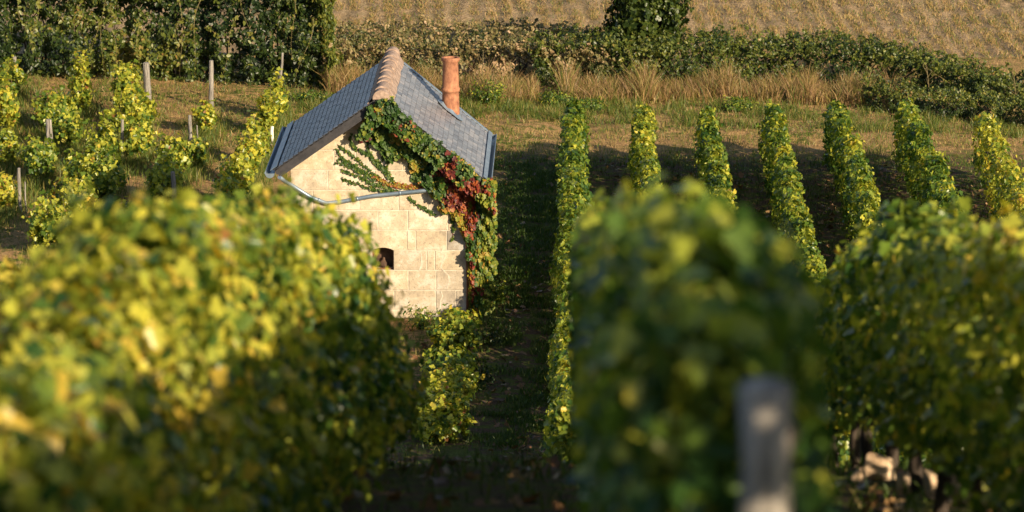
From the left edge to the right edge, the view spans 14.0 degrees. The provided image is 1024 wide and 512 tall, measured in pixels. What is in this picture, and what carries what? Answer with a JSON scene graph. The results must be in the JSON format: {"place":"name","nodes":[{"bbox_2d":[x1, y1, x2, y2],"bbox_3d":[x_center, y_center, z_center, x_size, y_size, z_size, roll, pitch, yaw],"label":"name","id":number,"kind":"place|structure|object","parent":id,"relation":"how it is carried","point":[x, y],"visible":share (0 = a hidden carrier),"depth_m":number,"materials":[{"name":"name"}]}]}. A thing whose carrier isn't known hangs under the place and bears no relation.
{"place":"outdoors","nodes":[
{"label":"outdoors","id":0,"kind":"place"},
{"bbox_2d":[0,53,1023,511],"bbox_3d":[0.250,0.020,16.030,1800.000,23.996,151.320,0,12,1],"label":"ground","id":1,"kind":"structure","parent":0,"point":[416,493],"depth_m":77.85,"materials":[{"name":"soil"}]},
{"bbox_2d":[0,171,17,208],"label":"vine","id":2,"kind":"object","parent":1,"relation":"on","point":[7,192],"visible":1,"depth_m":75.40,"materials":[{"name":"yellow plant"}]},
{"bbox_2d":[0,79,22,128],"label":"vine","id":3,"kind":"object","parent":1,"relation":"on","point":[9,113],"visible":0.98,"depth_m":82.91,"materials":[{"name":"yellow plant"}]},
{"bbox_2d":[0,122,23,168],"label":"vine","id":4,"kind":"object","parent":1,"relation":"on","point":[9,144],"visible":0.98,"depth_m":79.65,"materials":[{"name":"green plant"}]},
{"bbox_2d":[0,54,30,91],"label":"vine","id":5,"kind":"object","parent":1,"relation":"on","point":[9,70],"visible":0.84,"depth_m":86.90,"materials":[{"name":"green plant"}]},
{"bbox_2d":[17,168,21,211],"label":"post","id":6,"kind":"object","parent":1,"relation":"on","point":[19,189],"visible":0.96,"depth_m":75.49,"materials":[{"name":"grey wood"}]},
{"bbox_2d":[24,182,26,209],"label":"post","id":7,"kind":"object","parent":1,"relation":"on","point":[25,194],"visible":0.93,"depth_m":75.51,"materials":[{"name":"grey wood"}]},
{"bbox_2d":[0,256,60,345],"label":"vine row","id":8,"kind":"object","parent":1,"relation":"on","point":[9,273],"depth_m":20.80,"materials":[{"name":"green plant"}]},
{"bbox_2d":[14,133,59,178],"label":"vine","id":9,"kind":"object","parent":1,"relation":"on","point":[39,156],"visible":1,"depth_m":78.10,"materials":[{"name":"green plant"}]},
{"bbox_2d":[21,189,72,247],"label":"vine","id":10,"kind":"object","parent":1,"relation":"on","point":[38,231],"visible":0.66,"depth_m":72.05,"materials":[{"name":"green plant"}]},
{"bbox_2d":[46,119,52,143],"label":"post","id":11,"kind":"object","parent":1,"relation":"on","point":[49,131],"visible":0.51,"depth_m":80.83,"materials":[{"name":"grey wood"}]},
{"bbox_2d":[31,84,74,128],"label":"vine","id":12,"kind":"object","parent":1,"relation":"on","point":[43,110],"visible":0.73,"depth_m":83.10,"materials":[{"name":"green plant"}]},
{"bbox_2d":[53,106,86,146],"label":"vine","id":13,"kind":"object","parent":1,"relation":"on","point":[67,130],"visible":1,"depth_m":81.20,"materials":[{"name":"green plant"}]},
{"bbox_2d":[64,91,81,120],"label":"vine","id":14,"kind":"object","parent":1,"relation":"on","point":[69,100],"visible":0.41,"depth_m":83.81,"materials":[{"name":"green plant"}]},
{"bbox_2d":[47,171,100,235],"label":"vine","id":15,"kind":"object","parent":1,"relation":"on","point":[62,192],"visible":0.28,"depth_m":73.20,"materials":[{"name":"green plant"}]},
{"bbox_2d":[59,144,99,181],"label":"vine","id":16,"kind":"object","parent":1,"relation":"on","point":[78,163],"visible":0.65,"depth_m":77.11,"materials":[{"name":"green plant"}]},
{"bbox_2d":[66,47,95,109],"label":"vine","id":17,"kind":"object","parent":1,"relation":"on","point":[80,85],"visible":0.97,"depth_m":85.04,"materials":[{"name":"green plant"}]},
{"bbox_2d":[72,148,129,200],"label":"vine","id":18,"kind":"object","parent":1,"relation":"on","point":[106,181],"visible":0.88,"depth_m":76.12,"materials":[{"name":"green plant"}]},
{"bbox_2d":[83,109,124,164],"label":"vine","id":19,"kind":"object","parent":1,"relation":"on","point":[105,141],"visible":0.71,"depth_m":79.43,"materials":[{"name":"green plant"}]},
{"bbox_2d":[121,119,124,158],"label":"post","id":20,"kind":"object","parent":1,"relation":"on","point":[122,129],"visible":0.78,"depth_m":80.43,"materials":[{"name":"grey wood"}]},
{"bbox_2d":[109,59,140,105],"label":"vine","id":21,"kind":"object","parent":1,"relation":"on","point":[126,74],"visible":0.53,"depth_m":84.90,"materials":[{"name":"green plant"}]},
{"bbox_2d":[119,194,143,210],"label":"vine","id":22,"kind":"object","parent":1,"relation":"on","point":[123,207],"visible":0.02,"depth_m":72.56,"materials":[{"name":"green plant"}]},
{"bbox_2d":[106,78,160,132],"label":"vine","id":23,"kind":"object","parent":1,"relation":"on","point":[134,106],"visible":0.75,"depth_m":83.10,"materials":[{"name":"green plant"}]},
{"bbox_2d":[121,114,158,156],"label":"vine","id":24,"kind":"object","parent":1,"relation":"on","point":[138,136],"visible":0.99,"depth_m":80.35,"materials":[{"name":"green plant"}]},
{"bbox_2d":[143,62,151,99],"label":"post","id":25,"kind":"object","parent":1,"relation":"on","point":[146,77],"visible":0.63,"depth_m":85.73,"materials":[{"name":"grey wood"}]},
{"bbox_2d":[0,72,306,269],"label":"weeds","id":26,"kind":"object","parent":1,"relation":"on","point":[34,184],"visible":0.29,"depth_m":80.04,"materials":[{"name":"green plant"}]},
{"bbox_2d":[144,148,185,201],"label":"vine","id":27,"kind":"object","parent":1,"relation":"on","point":[159,184],"visible":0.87,"depth_m":75.82,"materials":[{"name":"green plant"}]},
{"bbox_2d":[0,0,343,89],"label":"tall hedge","id":28,"kind":"object","parent":1,"relation":"on","point":[298,27],"visible":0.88,"depth_m":88.96,"materials":[{"name":"green plant"}]},
{"bbox_2d":[154,131,192,170],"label":"vine","id":29,"kind":"object","parent":1,"relation":"on","point":[175,147],"visible":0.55,"depth_m":78.50,"materials":[{"name":"green plant"}]},
{"bbox_2d":[171,171,176,199],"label":"post","id":30,"kind":"object","parent":1,"relation":"on","point":[173,182],"visible":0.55,"depth_m":75.56,"materials":[{"name":"grey wood"}]},
{"bbox_2d":[188,115,191,140],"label":"post","id":31,"kind":"object","parent":1,"relation":"on","point":[190,127],"visible":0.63,"depth_m":81.24,"materials":[{"name":"grey wood"}]},
{"bbox_2d":[181,135,207,164],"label":"vine","id":32,"kind":"object","parent":1,"relation":"on","point":[195,148],"visible":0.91,"depth_m":79.53,"materials":[{"name":"green plant"}]},
{"bbox_2d":[191,99,220,131],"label":"vine","id":33,"kind":"object","parent":1,"relation":"on","point":[206,114],"visible":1,"depth_m":83.03,"materials":[{"name":"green plant"}]},
{"bbox_2d":[209,60,213,106],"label":"post","id":34,"kind":"object","parent":1,"relation":"on","point":[211,82],"visible":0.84,"depth_m":86.07,"materials":[{"name":"grey wood"}]},
{"bbox_2d":[0,173,429,511],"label":"vine row","id":35,"kind":"object","parent":1,"relation":"on","point":[208,353],"visible":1,"depth_m":14.23,"materials":[{"name":"green plant"}]},
{"bbox_2d":[211,167,245,211],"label":"vine","id":36,"kind":"object","parent":1,"relation":"on","point":[227,188],"visible":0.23,"depth_m":74.51,"materials":[{"name":"green plant"}]},
{"bbox_2d":[213,150,254,194],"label":"vine","id":37,"kind":"object","parent":1,"relation":"on","point":[237,166],"visible":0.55,"depth_m":75.84,"materials":[{"name":"green plant"}]},
{"bbox_2d":[230,126,262,178],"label":"vine","id":38,"kind":"object","parent":1,"relation":"on","point":[252,153],"visible":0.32,"depth_m":77.99,"materials":[{"name":"green plant"}]},
{"bbox_2d":[241,110,275,160],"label":"vine","id":39,"kind":"object","parent":1,"relation":"on","point":[263,136],"visible":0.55,"depth_m":79.62,"materials":[{"name":"green plant"}]},
{"bbox_2d":[253,87,281,130],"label":"vine","id":40,"kind":"object","parent":1,"relation":"on","point":[266,112],"visible":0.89,"depth_m":82.97,"materials":[{"name":"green plant"}]},
{"bbox_2d":[270,126,273,144],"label":"vine guard","id":41,"kind":"object","parent":1,"relation":"on","point":[272,131],"visible":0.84,"depth_m":82.22,"materials":[{"name":"white plastic"}]},
{"bbox_2d":[264,66,289,116],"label":"vine","id":42,"kind":"object","parent":1,"relation":"on","point":[283,103],"visible":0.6,"depth_m":84.47,"materials":[{"name":"green plant"}]},
{"bbox_2d":[280,53,283,84],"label":"post","id":43,"kind":"object","parent":1,"relation":"on","point":[282,54],"visible":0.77,"depth_m":85.01,"materials":[{"name":"grey wood"}]},
{"bbox_2d":[287,90,332,101],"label":"weed clump","id":44,"kind":"object","parent":1,"relation":"on","point":[303,95],"visible":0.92,"depth_m":86.69,"materials":[{"name":"green plant"}]},
{"bbox_2d":[264,46,496,318],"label":"stone hut","id":45,"kind":"object","parent":1,"relation":"on","point":[421,256],"visible":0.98,"depth_m":67.17,"materials":[{"name":"stone"}]},
{"bbox_2d":[373,248,393,268],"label":"window","id":46,"kind":"structure","parent":45,"relation":"in","point":[385,256],"depth_m":67.43,"materials":[{"name":"metal"}]},
{"bbox_2d":[334,96,498,320],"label":"climbing creeper","id":47,"kind":"object","parent":45,"relation":"attached to","point":[386,128],"visible":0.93,"depth_m":66.78,"materials":[{"name":"green plant"}]},
{"bbox_2d":[403,301,444,330],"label":"bush","id":48,"kind":"object","parent":1,"relation":"on","point":[422,320],"visible":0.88,"depth_m":66.56,"materials":[{"name":"green plant"}]},
{"bbox_2d":[417,378,472,413],"bbox_3d":[-0.976,2.102,60.423,0.833,0.604,1.457,0,12,1],"label":"bush","id":49,"kind":"object","parent":1,"relation":"on","point":[446,390],"visible":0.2,"depth_m":60.16,"materials":[{"name":"green plant"}]},
{"bbox_2d":[408,394,484,445],"bbox_3d":[-1.000,2.297,58.725,1.072,0.649,1.231,-6,14,-25],"label":"bush","id":50,"kind":"object","parent":1,"relation":"on","point":[442,419],"visible":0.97,"depth_m":58.48,"materials":[{"name":"green plant"}]},
{"bbox_2d":[419,343,482,375],"bbox_3d":[-0.926,1.634,63.245,0.964,0.579,1.410,0,12,1],"label":"bush","id":51,"kind":"object","parent":1,"relation":"on","point":[465,359],"visible":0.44,"depth_m":63.11,"materials":[{"name":"green plant"}]},
{"bbox_2d":[418,363,484,399],"bbox_3d":[-0.903,1.908,61.752,1.010,0.608,1.488,0,12,1],"label":"bush","id":52,"kind":"object","parent":1,"relation":"on","point":[465,382],"visible":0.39,"depth_m":61.61,"materials":[{"name":"green plant"}]},
{"bbox_2d":[425,303,488,350],"bbox_3d":[-0.866,1.129,65.346,1.025,0.696,1.760,0,12,1],"label":"bush","id":53,"kind":"object","parent":1,"relation":"on","point":[455,326],"visible":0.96,"depth_m":64.98,"materials":[{"name":"green plant"}]},
{"bbox_2d":[321,15,615,86],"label":"bramble thicket","id":54,"kind":"object","parent":1,"relation":"on","point":[362,37],"visible":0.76,"depth_m":89.37,"materials":[{"name":"green plant"}]},
{"bbox_2d":[477,47,489,98],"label":"dead weed","id":55,"kind":"object","parent":1,"relation":"on","point":[482,67],"visible":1,"depth_m":86.68,"materials":[{"name":"brown plant"}]},
{"bbox_2d":[469,359,504,392],"bbox_3d":[-0.476,1.776,63.139,0.753,0.305,1.741,0,12,1],"label":"weed clump","id":56,"kind":"object","parent":1,"relation":"on","point":[487,373],"visible":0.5,"depth_m":63.07,"materials":[{"name":"green plant"}]},
{"bbox_2d":[467,74,512,105],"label":"weed clump","id":57,"kind":"object","parent":1,"relation":"on","point":[491,97],"visible":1,"depth_m":86.27,"materials":[{"name":"green plant"}]},
{"bbox_2d":[488,273,509,304],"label":"sapling","id":58,"kind":"object","parent":1,"relation":"on","point":[497,294],"visible":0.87,"depth_m":68.25,"materials":[{"name":"green plant"}]},
{"bbox_2d":[478,323,525,345],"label":"weed clump","id":59,"kind":"object","parent":1,"relation":"on","point":[491,334],"visible":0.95,"depth_m":65.63,"materials":[{"name":"green plant"}]},
{"bbox_2d":[506,56,516,98],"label":"dead weed","id":60,"kind":"object","parent":1,"relation":"on","point":[510,73],"visible":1,"depth_m":86.36,"materials":[{"name":"brown plant"}]},
{"bbox_2d":[533,87,576,105],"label":"weed clump","id":61,"kind":"object","parent":1,"relation":"on","point":[550,97],"visible":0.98,"depth_m":86.28,"materials":[{"name":"green plant"}]},
{"bbox_2d":[539,97,594,463],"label":"vine row","id":62,"kind":"object","parent":1,"relation":"on","point":[573,184],"visible":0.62,"depth_m":66.78,"materials":[{"name":"green plant"}]},
{"bbox_2d":[579,96,608,111],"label":"weed clump","id":63,"kind":"object","parent":1,"relation":"on","point":[592,103],"visible":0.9,"depth_m":85.76,"materials":[{"name":"green plant"}]},
{"bbox_2d":[627,102,662,194],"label":"vine row","id":64,"kind":"object","parent":1,"relation":"on","point":[644,163],"visible":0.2,"depth_m":75.99,"materials":[{"name":"green plant"}]},
{"bbox_2d":[603,0,694,75],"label":"ivy tree","id":65,"kind":"object","parent":1,"relation":"on","point":[644,17],"visible":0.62,"depth_m":89.28,"materials":[{"name":"green plant"}]},
{"bbox_2d":[323,367,1005,511],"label":"slope grass","id":66,"kind":"structure","parent":1,"relation":"on","point":[548,472],"depth_m":23.95,"materials":[{"name":"green plant"}]},
{"bbox_2d":[338,159,1001,511],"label":"fallen leaves","id":67,"kind":"object","parent":1,"relation":"on","point":[555,463],"visible":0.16,"depth_m":24.75,"materials":[{"name":"brown plant"}]},
{"bbox_2d":[564,171,840,511],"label":"vine row","id":68,"kind":"object","parent":1,"relation":"on","point":[687,317],"visible":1,"depth_m":8.65,"materials":[{"name":"green plant"}]},
{"bbox_2d":[721,95,762,110],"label":"weed clump","id":69,"kind":"object","parent":1,"relation":"on","point":[732,105],"visible":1,"depth_m":85.74,"materials":[{"name":"green plant"}]},
{"bbox_2d":[737,377,800,511],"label":"post","id":70,"kind":"object","parent":1,"relation":"on","point":[770,432],"visible":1,"depth_m":7.76,"materials":[{"name":"grey wood"}]},
{"bbox_2d":[692,105,849,466],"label":"vine row","id":71,"kind":"object","parent":1,"relation":"on","point":[714,176],"visible":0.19,"depth_m":74.76,"materials":[{"name":"green plant"}]},
{"bbox_2d":[526,20,1023,105],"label":"dark hedge","id":72,"kind":"object","parent":1,"relation":"on","point":[876,52],"visible":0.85,"depth_m":88.44,"materials":[{"name":"green plant"}]},
{"bbox_2d":[756,99,930,466],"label":"vine row","id":73,"kind":"object","parent":1,"relation":"on","point":[783,185],"visible":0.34,"depth_m":72.10,"materials":[{"name":"green plant"}]},
{"bbox_2d":[851,454,866,483],"bbox_3d":[1.932,1.224,23.497,0.089,0.239,0.137,12,17,43],"label":"stone","id":74,"kind":"object","parent":1,"relation":"on","point":[862,476],"visible":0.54,"depth_m":23.51,"materials":[{"name":"beige stone"}]},
{"bbox_2d":[864,452,895,480],"bbox_3d":[2.128,1.239,24.127,0.211,0.185,0.142,-3,13,-15],"label":"stone","id":75,"kind":"object","parent":1,"relation":"on","point":[884,465],"visible":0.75,"depth_m":24.08,"materials":[{"name":"beige stone"}]},
{"bbox_2d":[820,99,974,467],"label":"vine row","id":76,"kind":"object","parent":1,"relation":"on","point":[845,157],"visible":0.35,"depth_m":74.08,"materials":[{"name":"green plant"}]},
{"bbox_2d":[896,468,909,488],"bbox_3d":[2.186,1.242,23.127,0.109,0.158,0.147,1,12,7],"label":"stone","id":77,"kind":"object","parent":1,"relation":"on","point":[901,477],"visible":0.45,"depth_m":23.09,"materials":[{"name":"beige stone"}]},
{"bbox_2d":[791,195,1023,511],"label":"vine row","id":78,"kind":"object","parent":1,"relation":"on","point":[921,320],"visible":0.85,"depth_m":18.92,"materials":[{"name":"green plant"}]},
{"bbox_2d":[890,97,963,216],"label":"vine row","id":79,"kind":"object","parent":1,"relation":"on","point":[926,174],"visible":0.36,"depth_m":75.26,"materials":[{"name":"green plant"}]},
{"bbox_2d":[923,60,933,91],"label":"dead weed","id":80,"kind":"object","parent":1,"relation":"on","point":[927,75],"visible":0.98,"depth_m":86.08,"materials":[{"name":"brown plant"}]},
{"bbox_2d":[922,469,936,494],"bbox_3d":[2.338,1.286,22.681,0.133,0.289,0.199,-18,5,-36],"label":"stone","id":81,"kind":"object","parent":1,"relation":"on","point":[929,478],"visible":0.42,"depth_m":22.66,"materials":[{"name":"beige stone"}]},
{"bbox_2d":[854,68,1023,127],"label":"bramble patch","id":82,"kind":"object","parent":1,"relation":"on","point":[937,103],"visible":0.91,"depth_m":84.96,"materials":[{"name":"green plant"}]},
{"bbox_2d":[950,474,971,504],"bbox_3d":[2.385,1.237,22.261,0.230,0.224,0.133,7,14,29],"label":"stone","id":83,"kind":"object","parent":1,"relation":"on","point":[957,487],"visible":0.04,"depth_m":22.21,"materials":[{"name":"stone"}]},
{"bbox_2d":[971,111,1023,226],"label":"vine row","id":84,"kind":"object","parent":1,"relation":"on","point":[988,132],"visible":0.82,"depth_m":75.12,"materials":[{"name":"green plant"}]},
{"bbox_2d":[1008,72,1021,93],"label":"dead weed","id":85,"kind":"object","parent":1,"relation":"on","point":[1015,83],"visible":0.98,"depth_m":85.17,"materials":[{"name":"brown plant"}]},
{"bbox_2d":[0,0,1023,58],"bbox_3d":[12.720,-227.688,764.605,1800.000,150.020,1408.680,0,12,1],"label":"field","id":86,"kind":"structure","parent":0,"point":[1007,6],"depth_m":97.21,"materials":[{"name":"beige plant"}]},
{"bbox_2d":[1,68,1023,166],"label":"terrace grass","id":87,"kind":"structure","parent":0,"point":[600,116],"depth_m":83.96,"materials":[{"name":"green plant"}]},
{"bbox_2d":[309,53,911,107],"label":"dry grass","id":88,"kind":"structure","parent":0,"point":[645,85],"depth_m":87.03,"materials":[{"name":"beige plant"}]},
{"bbox_2d":[295,88,1023,138],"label":"verge grass","id":89,"kind":"structure","parent":0,"point":[465,105],"depth_m":85.12,"materials":[{"name":"green plant"}]},
{"bbox_2d":[460,155,1021,447],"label":"aisle grass","id":90,"kind":"structure","parent":0,"point":[522,400],"depth_m":71.25,"materials":[{"name":"green plant"}]}
]}

